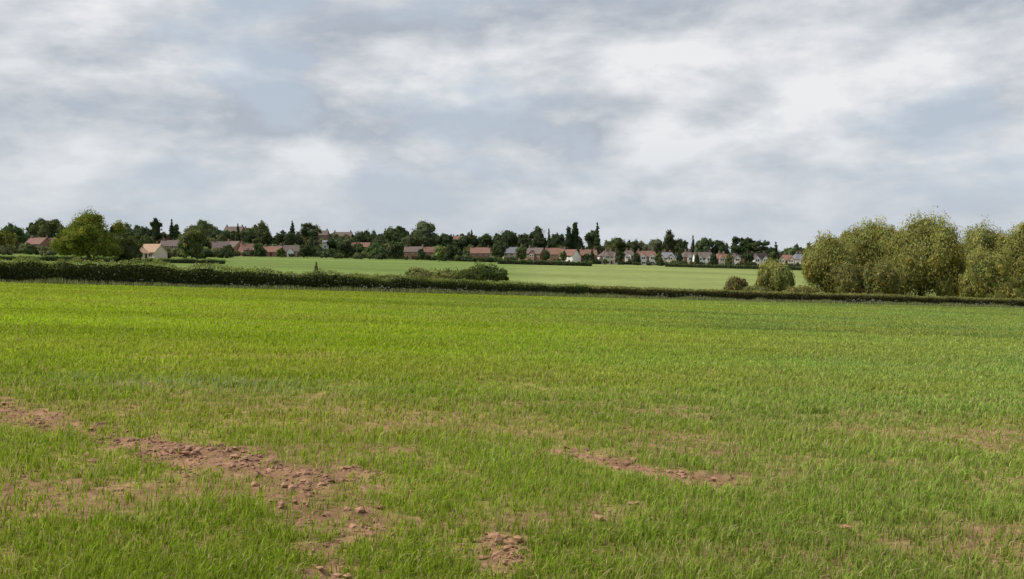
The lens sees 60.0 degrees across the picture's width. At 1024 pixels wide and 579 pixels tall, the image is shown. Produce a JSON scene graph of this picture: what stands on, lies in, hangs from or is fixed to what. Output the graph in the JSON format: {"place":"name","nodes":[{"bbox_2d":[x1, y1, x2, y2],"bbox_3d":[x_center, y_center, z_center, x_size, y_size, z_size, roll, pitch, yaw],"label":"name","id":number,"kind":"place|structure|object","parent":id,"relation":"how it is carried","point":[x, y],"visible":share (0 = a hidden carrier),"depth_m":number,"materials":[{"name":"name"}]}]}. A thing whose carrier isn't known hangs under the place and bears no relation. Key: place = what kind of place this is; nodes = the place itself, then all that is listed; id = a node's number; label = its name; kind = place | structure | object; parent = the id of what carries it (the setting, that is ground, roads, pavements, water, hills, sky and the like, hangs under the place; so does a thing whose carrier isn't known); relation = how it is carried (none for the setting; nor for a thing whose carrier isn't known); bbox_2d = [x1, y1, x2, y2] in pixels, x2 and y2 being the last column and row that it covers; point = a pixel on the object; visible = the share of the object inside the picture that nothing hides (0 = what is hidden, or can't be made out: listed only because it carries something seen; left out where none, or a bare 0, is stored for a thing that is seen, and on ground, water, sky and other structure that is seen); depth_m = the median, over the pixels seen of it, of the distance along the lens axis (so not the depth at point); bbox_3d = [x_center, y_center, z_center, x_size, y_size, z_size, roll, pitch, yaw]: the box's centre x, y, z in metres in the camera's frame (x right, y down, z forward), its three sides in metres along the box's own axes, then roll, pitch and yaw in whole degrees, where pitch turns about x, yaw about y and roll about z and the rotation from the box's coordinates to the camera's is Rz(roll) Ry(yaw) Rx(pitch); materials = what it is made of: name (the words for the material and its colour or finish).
{"place":"outdoors","nodes":[
{"label":"outdoors","id":0,"kind":"place"},
{"bbox_2d":[0,239,1023,578],"bbox_3d":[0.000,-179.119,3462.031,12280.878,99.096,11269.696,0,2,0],"label":"ground","id":1,"kind":"structure","parent":0,"point":[646,275],"depth_m":8.28,"materials":[{"name":"green plant"}]},
{"bbox_2d":[0,230,17,245],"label":"broadleaf tree","id":2,"kind":"object","parent":1,"relation":"on","point":[8,238],"visible":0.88,"depth_m":418.71,"materials":[{"name":"green plant"}]},
{"bbox_2d":[1,225,27,242],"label":"broadleaf tree","id":3,"kind":"object","parent":1,"relation":"on","point":[20,236],"visible":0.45,"depth_m":497.28,"materials":[{"name":"green plant"}]},
{"bbox_2d":[33,238,49,247],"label":"walls","id":4,"kind":"structure","parent":1,"relation":"on","point":[45,242],"depth_m":437.55,"materials":[{"name":"red brick"}]},
{"bbox_2d":[24,238,50,243],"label":"roof","id":5,"kind":"structure","parent":4,"relation":"on","point":[35,240],"depth_m":437.33,"materials":[{"name":"red tile"}]},
{"bbox_2d":[29,218,62,237],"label":"broadleaf tree","id":6,"kind":"object","parent":1,"relation":"on","point":[40,227],"visible":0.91,"depth_m":556.09,"materials":[{"name":"green plant"}]},
{"bbox_2d":[49,206,126,262],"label":"oak tree","id":7,"kind":"object","parent":1,"relation":"on","point":[87,234],"visible":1,"depth_m":197.30,"materials":[{"name":"green plant"}]},
{"bbox_2d":[0,255,224,263],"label":"hedge","id":8,"kind":"object","parent":1,"relation":"on","point":[168,260],"visible":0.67,"depth_m":251.30,"materials":[{"name":"green plant"}]},
{"bbox_2d":[113,228,132,239],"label":"broadleaf tree","id":9,"kind":"object","parent":1,"relation":"on","point":[126,233],"visible":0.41,"depth_m":517.14,"materials":[{"name":"green plant"}]},
{"bbox_2d":[115,236,143,264],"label":"hawthorn tree","id":10,"kind":"object","parent":1,"relation":"on","point":[131,246],"visible":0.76,"depth_m":203.67,"materials":[{"name":"green plant"}]},
{"bbox_2d":[132,226,151,239],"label":"broadleaf tree","id":11,"kind":"object","parent":1,"relation":"on","point":[138,232],"visible":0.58,"depth_m":536.72,"materials":[{"name":"green plant"}]},
{"bbox_2d":[143,244,168,257],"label":"cream barn conversion","id":12,"kind":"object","parent":1,"relation":"on","point":[157,250],"visible":0.32,"depth_m":327.34,"materials":[{"name":"beige tile"}]},
{"bbox_2d":[149,218,162,241],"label":"broadleaf tree","id":13,"kind":"object","parent":1,"relation":"on","point":[155,225],"visible":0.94,"depth_m":557.29,"materials":[{"name":"green plant"}]},
{"bbox_2d":[168,219,176,239],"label":"conifer tree","id":14,"kind":"object","parent":1,"relation":"on","point":[171,234],"visible":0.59,"depth_m":558.06,"materials":[{"name":"green plant"}]},
{"bbox_2d":[176,224,207,258],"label":"ash tree","id":15,"kind":"object","parent":1,"relation":"on","point":[192,238],"visible":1,"depth_m":297.10,"materials":[{"name":"green plant"}]},
{"bbox_2d":[195,219,212,234],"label":"broadleaf tree","id":16,"kind":"object","parent":1,"relation":"on","point":[203,224],"visible":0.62,"depth_m":635.07,"materials":[{"name":"green plant"}]},
{"bbox_2d":[0,255,420,291],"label":"field hedge","id":17,"kind":"object","parent":1,"relation":"on","point":[93,271],"visible":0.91,"depth_m":87.53,"materials":[{"name":"green plant"}]},
{"bbox_2d":[206,225,230,240],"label":"broadleaf tree","id":18,"kind":"object","parent":1,"relation":"on","point":[213,232],"visible":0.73,"depth_m":597.35,"materials":[{"name":"green plant"}]},
{"bbox_2d":[240,228,254,243],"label":"broadleaf tree","id":19,"kind":"object","parent":1,"relation":"on","point":[248,235],"visible":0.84,"depth_m":555.77,"materials":[{"name":"green plant"}]},
{"bbox_2d":[252,243,264,254],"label":"broadleaf tree","id":20,"kind":"object","parent":1,"relation":"on","point":[259,248],"visible":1,"depth_m":433.06,"materials":[{"name":"green plant"}]},
{"bbox_2d":[252,220,273,245],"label":"broadleaf tree","id":21,"kind":"object","parent":1,"relation":"on","point":[262,233],"visible":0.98,"depth_m":516.47,"materials":[{"name":"green plant"}]},
{"bbox_2d":[263,243,282,256],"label":"brick bungalow","id":22,"kind":"object","parent":1,"relation":"on","point":[271,250],"visible":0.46,"depth_m":452.02,"materials":[{"name":"red tile"}]},
{"bbox_2d":[274,231,303,246],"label":"broadleaf tree","id":23,"kind":"object","parent":1,"relation":"on","point":[289,238],"visible":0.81,"depth_m":516.02,"materials":[{"name":"green plant"}]},
{"bbox_2d":[279,243,299,256],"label":"brick bungalow","id":24,"kind":"object","parent":1,"relation":"on","point":[292,249],"visible":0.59,"depth_m":462.11,"materials":[{"name":"grey tile"}]},
{"bbox_2d":[298,244,316,256],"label":"broadleaf tree","id":25,"kind":"object","parent":1,"relation":"on","point":[306,249],"visible":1,"depth_m":437.96,"materials":[{"name":"green plant"}]},
{"bbox_2d":[298,222,321,239],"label":"pine tree","id":26,"kind":"object","parent":1,"relation":"on","point":[309,229],"visible":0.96,"depth_m":556.56,"materials":[{"name":"green plant"}]},
{"bbox_2d":[326,236,344,249],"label":"broadleaf tree","id":27,"kind":"object","parent":1,"relation":"on","point":[331,243],"visible":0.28,"depth_m":555.18,"materials":[{"name":"green plant"}]},
{"bbox_2d":[337,240,356,257],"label":"broadleaf tree","id":28,"kind":"object","parent":1,"relation":"on","point":[346,247],"visible":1,"depth_m":446.78,"materials":[{"name":"green plant"}]},
{"bbox_2d":[353,231,372,242],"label":"broadleaf tree","id":29,"kind":"object","parent":1,"relation":"on","point":[366,237],"visible":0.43,"depth_m":595.59,"materials":[{"name":"green plant"}]},
{"bbox_2d":[366,242,386,255],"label":"broadleaf tree","id":30,"kind":"object","parent":1,"relation":"on","point":[374,248],"visible":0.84,"depth_m":447.09,"materials":[{"name":"green plant"}]},
{"bbox_2d":[371,233,387,245],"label":"broadleaf tree","id":31,"kind":"object","parent":1,"relation":"on","point":[380,238],"visible":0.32,"depth_m":556.23,"materials":[{"name":"green plant"}]},
{"bbox_2d":[386,241,403,259],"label":"broadleaf tree","id":32,"kind":"object","parent":1,"relation":"on","point":[395,249],"visible":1,"depth_m":447.65,"materials":[{"name":"green plant"}]},
{"bbox_2d":[384,225,410,244],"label":"broadleaf tree","id":33,"kind":"object","parent":1,"relation":"on","point":[398,233],"visible":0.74,"depth_m":516.24,"materials":[{"name":"green plant"}]},
{"bbox_2d":[300,251,509,261],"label":"hedge","id":34,"kind":"object","parent":1,"relation":"on","point":[318,254],"visible":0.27,"depth_m":463.15,"materials":[{"name":"green plant"}]},
{"bbox_2d":[400,234,424,252],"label":"broadleaf tree","id":35,"kind":"object","parent":1,"relation":"on","point":[411,240],"visible":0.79,"depth_m":494.59,"materials":[{"name":"green plant"}]},
{"bbox_2d":[404,266,436,279],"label":"sallow bush","id":36,"kind":"object","parent":1,"relation":"on","point":[418,272],"visible":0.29,"depth_m":121.56,"materials":[{"name":"green plant"}]},
{"bbox_2d":[410,220,440,246],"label":"broadleaf tree","id":37,"kind":"object","parent":1,"relation":"on","point":[425,230],"visible":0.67,"depth_m":525.30,"materials":[{"name":"green plant"}]},
{"bbox_2d":[433,245,446,261],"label":"broadleaf tree","id":38,"kind":"object","parent":1,"relation":"on","point":[439,253],"visible":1,"depth_m":398.42,"materials":[{"name":"green plant"}]},
{"bbox_2d":[435,234,454,246],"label":"broadleaf tree","id":39,"kind":"object","parent":1,"relation":"on","point":[443,240],"visible":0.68,"depth_m":516.50,"materials":[{"name":"green plant"}]},
{"bbox_2d":[429,267,468,281],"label":"sallow bush","id":40,"kind":"object","parent":1,"relation":"on","point":[448,273],"visible":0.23,"depth_m":118.97,"materials":[{"name":"green plant"}]},
{"bbox_2d":[444,245,457,260],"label":"broadleaf tree","id":41,"kind":"object","parent":1,"relation":"on","point":[451,251],"visible":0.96,"depth_m":447.43,"materials":[{"name":"green plant"}]},
{"bbox_2d":[453,235,479,250],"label":"broadleaf tree","id":42,"kind":"object","parent":1,"relation":"on","point":[462,242],"visible":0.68,"depth_m":555.09,"materials":[{"name":"green plant"}]},
{"bbox_2d":[470,254,489,257],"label":"walls","id":43,"kind":"structure","parent":1,"relation":"on","point":[481,255],"depth_m":465.66,"materials":[{"name":"red brick"}]},
{"bbox_2d":[470,247,490,253],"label":"roof","id":44,"kind":"structure","parent":43,"relation":"on","point":[479,250],"depth_m":467.23,"materials":[{"name":"red tile"}]},
{"bbox_2d":[0,222,965,266],"bbox_3d":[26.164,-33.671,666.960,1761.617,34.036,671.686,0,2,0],"label":"distant tree belt","id":45,"kind":"object","parent":1,"relation":"on","point":[9,249],"visible":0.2,"depth_m":475.67,"materials":[{"name":"green plant"}]},
{"bbox_2d":[461,261,508,283],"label":"hawthorn bush","id":46,"kind":"object","parent":1,"relation":"on","point":[482,272],"visible":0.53,"depth_m":114.67,"materials":[{"name":"green plant"}]},
{"bbox_2d":[477,233,493,249],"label":"broadleaf tree","id":47,"kind":"object","parent":1,"relation":"on","point":[485,240],"visible":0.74,"depth_m":556.49,"materials":[{"name":"green plant"}]},
{"bbox_2d":[493,243,505,257],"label":"broadleaf tree","id":48,"kind":"object","parent":1,"relation":"on","point":[499,251],"visible":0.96,"depth_m":448.40,"materials":[{"name":"green plant"}]},
{"bbox_2d":[491,239,508,255],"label":"broadleaf tree","id":49,"kind":"object","parent":1,"relation":"on","point":[495,245],"visible":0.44,"depth_m":477.92,"materials":[{"name":"green plant"}]},
{"bbox_2d":[416,276,589,295],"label":"field hedge","id":50,"kind":"object","parent":1,"relation":"on","point":[517,286],"visible":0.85,"depth_m":100.54,"materials":[{"name":"green plant"}]},
{"bbox_2d":[494,230,517,246],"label":"broadleaf tree","id":51,"kind":"object","parent":1,"relation":"on","point":[509,238],"visible":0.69,"depth_m":536.29,"materials":[{"name":"green plant"}]},
{"bbox_2d":[0,342,1022,578],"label":"soil clods","id":52,"kind":"object","parent":1,"relation":"on","point":[496,555],"visible":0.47,"depth_m":7.55,"materials":[{"name":"brown soil"}]},
{"bbox_2d":[0,282,1023,578],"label":"crop grass","id":53,"kind":"structure","parent":1,"relation":"on","point":[392,328],"depth_m":10.58,"materials":[{"name":"green plant"}]},
{"bbox_2d":[0,278,1023,307],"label":"hedge","id":54,"kind":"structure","parent":1,"relation":"on","point":[350,288],"depth_m":98.44,"materials":[{"name":"green plant"}]},
{"bbox_2d":[515,243,526,258],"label":"broadleaf tree","id":55,"kind":"object","parent":1,"relation":"on","point":[521,250],"visible":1,"depth_m":453.40,"materials":[{"name":"green plant"}]},
{"bbox_2d":[515,233,533,248],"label":"broadleaf tree","id":56,"kind":"object","parent":1,"relation":"on","point":[524,240],"visible":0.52,"depth_m":556.03,"materials":[{"name":"green plant"}]},
{"bbox_2d":[40,279,1015,305],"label":"cow parsley","id":57,"kind":"object","parent":1,"relation":"on","point":[617,295],"visible":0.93,"depth_m":102.58,"materials":[{"name":"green plant"}]},
{"bbox_2d":[525,249,543,260],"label":"walls","id":58,"kind":"structure","parent":1,"relation":"on","point":[540,256],"depth_m":475.32,"materials":[{"name":"red brick"}]},
{"bbox_2d":[526,248,544,253],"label":"roof","id":59,"kind":"structure","parent":58,"relation":"on","point":[535,250],"depth_m":477.11,"materials":[{"name":"brown tile"}]},
{"bbox_2d":[529,226,547,248],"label":"broadleaf tree","id":60,"kind":"object","parent":1,"relation":"on","point":[539,240],"visible":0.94,"depth_m":536.82,"materials":[{"name":"green plant"}]},
{"bbox_2d":[497,258,591,265],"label":"hedge","id":61,"kind":"object","parent":1,"relation":"on","point":[544,262],"visible":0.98,"depth_m":397.38,"materials":[{"name":"green plant"}]},
{"bbox_2d":[546,255,558,260],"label":"walls","id":62,"kind":"structure","parent":1,"relation":"on","point":[552,258],"depth_m":470.73,"materials":[{"name":"orange brick"}]},
{"bbox_2d":[545,248,562,254],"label":"roof","id":63,"kind":"structure","parent":62,"relation":"on","point":[555,251],"depth_m":472.76,"materials":[{"name":"red tile"}]},
{"bbox_2d":[547,232,564,247],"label":"broadleaf tree","id":64,"kind":"object","parent":1,"relation":"on","point":[556,239],"visible":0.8,"depth_m":556.52,"materials":[{"name":"green plant"}]},
{"bbox_2d":[563,227,572,248],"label":"poplar tree","id":65,"kind":"object","parent":1,"relation":"on","point":[568,240],"visible":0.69,"depth_m":518.07,"materials":[{"name":"green plant"}]},
{"bbox_2d":[559,250,579,261],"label":"walls","id":66,"kind":"structure","parent":1,"relation":"on","point":[575,257],"depth_m":466.63,"materials":[{"name":"white paint"}]},
{"bbox_2d":[571,222,579,249],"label":"poplar tree","id":67,"kind":"object","parent":1,"relation":"on","point":[575,232],"visible":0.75,"depth_m":519.64,"materials":[{"name":"green plant"}]},
{"bbox_2d":[584,230,595,248],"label":"broadleaf tree","id":68,"kind":"object","parent":1,"relation":"on","point":[590,237],"visible":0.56,"depth_m":536.64,"materials":[{"name":"green plant"}]},
{"bbox_2d":[593,222,602,254],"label":"conifer tree","id":69,"kind":"object","parent":1,"relation":"on","point":[597,244],"visible":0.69,"depth_m":528.25,"materials":[{"name":"green plant"}]},
{"bbox_2d":[603,237,628,252],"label":"broadleaf tree","id":70,"kind":"object","parent":1,"relation":"on","point":[619,244],"visible":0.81,"depth_m":555.33,"materials":[{"name":"green plant"}]},
{"bbox_2d":[626,240,644,251],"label":"broadleaf tree","id":71,"kind":"object","parent":1,"relation":"on","point":[634,245],"visible":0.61,"depth_m":556.28,"materials":[{"name":"green plant"}]},
{"bbox_2d":[641,239,662,253],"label":"broadleaf tree","id":72,"kind":"object","parent":1,"relation":"on","point":[655,244],"visible":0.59,"depth_m":536.81,"materials":[{"name":"green plant"}]},
{"bbox_2d":[661,229,677,253],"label":"broadleaf tree","id":73,"kind":"object","parent":1,"relation":"on","point":[669,243],"visible":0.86,"depth_m":517.55,"materials":[{"name":"green plant"}]},
{"bbox_2d":[673,238,688,252],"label":"broadleaf tree","id":74,"kind":"object","parent":1,"relation":"on","point":[680,243],"visible":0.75,"depth_m":557.13,"materials":[{"name":"green plant"}]},
{"bbox_2d":[695,237,715,251],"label":"broadleaf tree","id":75,"kind":"object","parent":1,"relation":"on","point":[703,242],"visible":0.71,"depth_m":556.71,"materials":[{"name":"green plant"}]},
{"bbox_2d":[711,240,729,254],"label":"broadleaf tree","id":76,"kind":"object","parent":1,"relation":"on","point":[719,246],"visible":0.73,"depth_m":557.20,"materials":[{"name":"green plant"}]},
{"bbox_2d":[665,263,801,269],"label":"hedge","id":77,"kind":"object","parent":1,"relation":"on","point":[721,266],"visible":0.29,"depth_m":433.55,"materials":[{"name":"green plant"}]},
{"bbox_2d":[723,276,747,291],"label":"shrub","id":78,"kind":"object","parent":1,"relation":"on","point":[735,283],"visible":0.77,"depth_m":149.24,"materials":[{"name":"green plant"}]},
{"bbox_2d":[730,236,752,254],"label":"pine tree","id":79,"kind":"object","parent":1,"relation":"on","point":[736,241],"visible":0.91,"depth_m":496.87,"materials":[{"name":"green plant"}]},
{"bbox_2d":[741,251,754,263],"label":"broadleaf tree","id":80,"kind":"object","parent":1,"relation":"on","point":[748,256],"visible":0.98,"depth_m":468.22,"materials":[{"name":"green plant"}]},
{"bbox_2d":[732,238,769,252],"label":"pine tree","id":81,"kind":"object","parent":1,"relation":"on","point":[755,245],"visible":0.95,"depth_m":496.49,"materials":[{"name":"green plant"}]},
{"bbox_2d":[741,285,773,292],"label":"shrub","id":82,"kind":"object","parent":1,"relation":"on","point":[757,287],"visible":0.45,"depth_m":147.48,"materials":[{"name":"green plant"}]},
{"bbox_2d":[755,258,795,291],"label":"willow tree","id":83,"kind":"object","parent":1,"relation":"on","point":[775,276],"visible":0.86,"depth_m":148.09,"materials":[{"name":"green plant"}]},
{"bbox_2d":[783,247,803,255],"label":"broadleaf tree","id":84,"kind":"object","parent":1,"relation":"on","point":[792,251],"visible":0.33,"depth_m":535.77,"materials":[{"name":"green plant"}]},
{"bbox_2d":[782,284,819,294],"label":"shrub","id":85,"kind":"object","parent":1,"relation":"on","point":[804,289],"visible":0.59,"depth_m":144.92,"materials":[{"name":"green plant"}]},
{"bbox_2d":[582,285,1023,306],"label":"field hedge","id":86,"kind":"object","parent":1,"relation":"on","point":[653,292],"visible":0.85,"depth_m":117.50,"materials":[{"name":"green plant"}]},
{"bbox_2d":[798,230,861,294],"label":"willow tree","id":87,"kind":"object","parent":1,"relation":"on","point":[822,257],"visible":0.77,"depth_m":147.93,"materials":[{"name":"green plant"}]},
{"bbox_2d":[831,261,863,293],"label":"willow tree","id":88,"kind":"object","parent":1,"relation":"on","point":[848,279],"visible":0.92,"depth_m":143.78,"materials":[{"name":"green plant"}]},
{"bbox_2d":[838,215,897,286],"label":"willow tree","id":89,"kind":"object","parent":1,"relation":"on","point":[866,243],"visible":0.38,"depth_m":157.15,"materials":[{"name":"green plant"}]},
{"bbox_2d":[859,261,901,294],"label":"willow tree","id":90,"kind":"object","parent":1,"relation":"on","point":[883,278],"visible":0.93,"depth_m":141.54,"materials":[{"name":"green plant"}]},
{"bbox_2d":[880,206,968,296],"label":"willow tree","id":91,"kind":"object","parent":1,"relation":"on","point":[926,254],"visible":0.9,"depth_m":146.16,"materials":[{"name":"green plant"}]},
{"bbox_2d":[956,214,1012,295],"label":"willow tree","id":92,"kind":"object","parent":1,"relation":"on","point":[977,238],"visible":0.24,"depth_m":159.55,"materials":[{"name":"green plant"}]},
{"bbox_2d":[957,247,1019,299],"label":"willow tree","id":93,"kind":"object","parent":1,"relation":"on","point":[984,277],"visible":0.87,"depth_m":138.55,"materials":[{"name":"green plant"}]},
{"bbox_2d":[994,219,1023,298],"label":"willow tree","id":94,"kind":"object","parent":1,"relation":"on","point":[1014,244],"visible":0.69,"depth_m":154.02,"materials":[{"name":"green plant"}]},
{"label":"walls","id":95,"kind":"object","parent":1,"relation":"on","visible":0},
{"bbox_2d":[160,240,178,245],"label":"roof","id":96,"kind":"structure","parent":95,"relation":"on","point":[169,242],"depth_m":417.39,"materials":[{"name":"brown tile"}]},
{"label":"walls","id":97,"kind":"object","parent":1,"relation":"on","visible":0},
{"bbox_2d":[211,241,229,247],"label":"roof","id":98,"kind":"structure","parent":97,"relation":"on","point":[218,244],"depth_m":447.73,"materials":[{"name":"brown tile"}]},
{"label":"walls","id":99,"kind":"object","parent":1,"relation":"on","visible":0},
{"bbox_2d":[579,249,597,255],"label":"roof","id":100,"kind":"structure","parent":99,"relation":"on","point":[583,252],"depth_m":476.04,"materials":[{"name":"red tile"}]},
{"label":"walls","id":101,"kind":"object","parent":1,"relation":"on","visible":0},
{"bbox_2d":[636,251,655,256],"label":"roof","id":102,"kind":"structure","parent":101,"relation":"on","point":[647,253],"depth_m":482.85,"materials":[{"name":"red tile"}]},
{"bbox_2d":[0,0,1023,251],"label":"sky","id":103,"kind":"structure","parent":0,"point":[783,122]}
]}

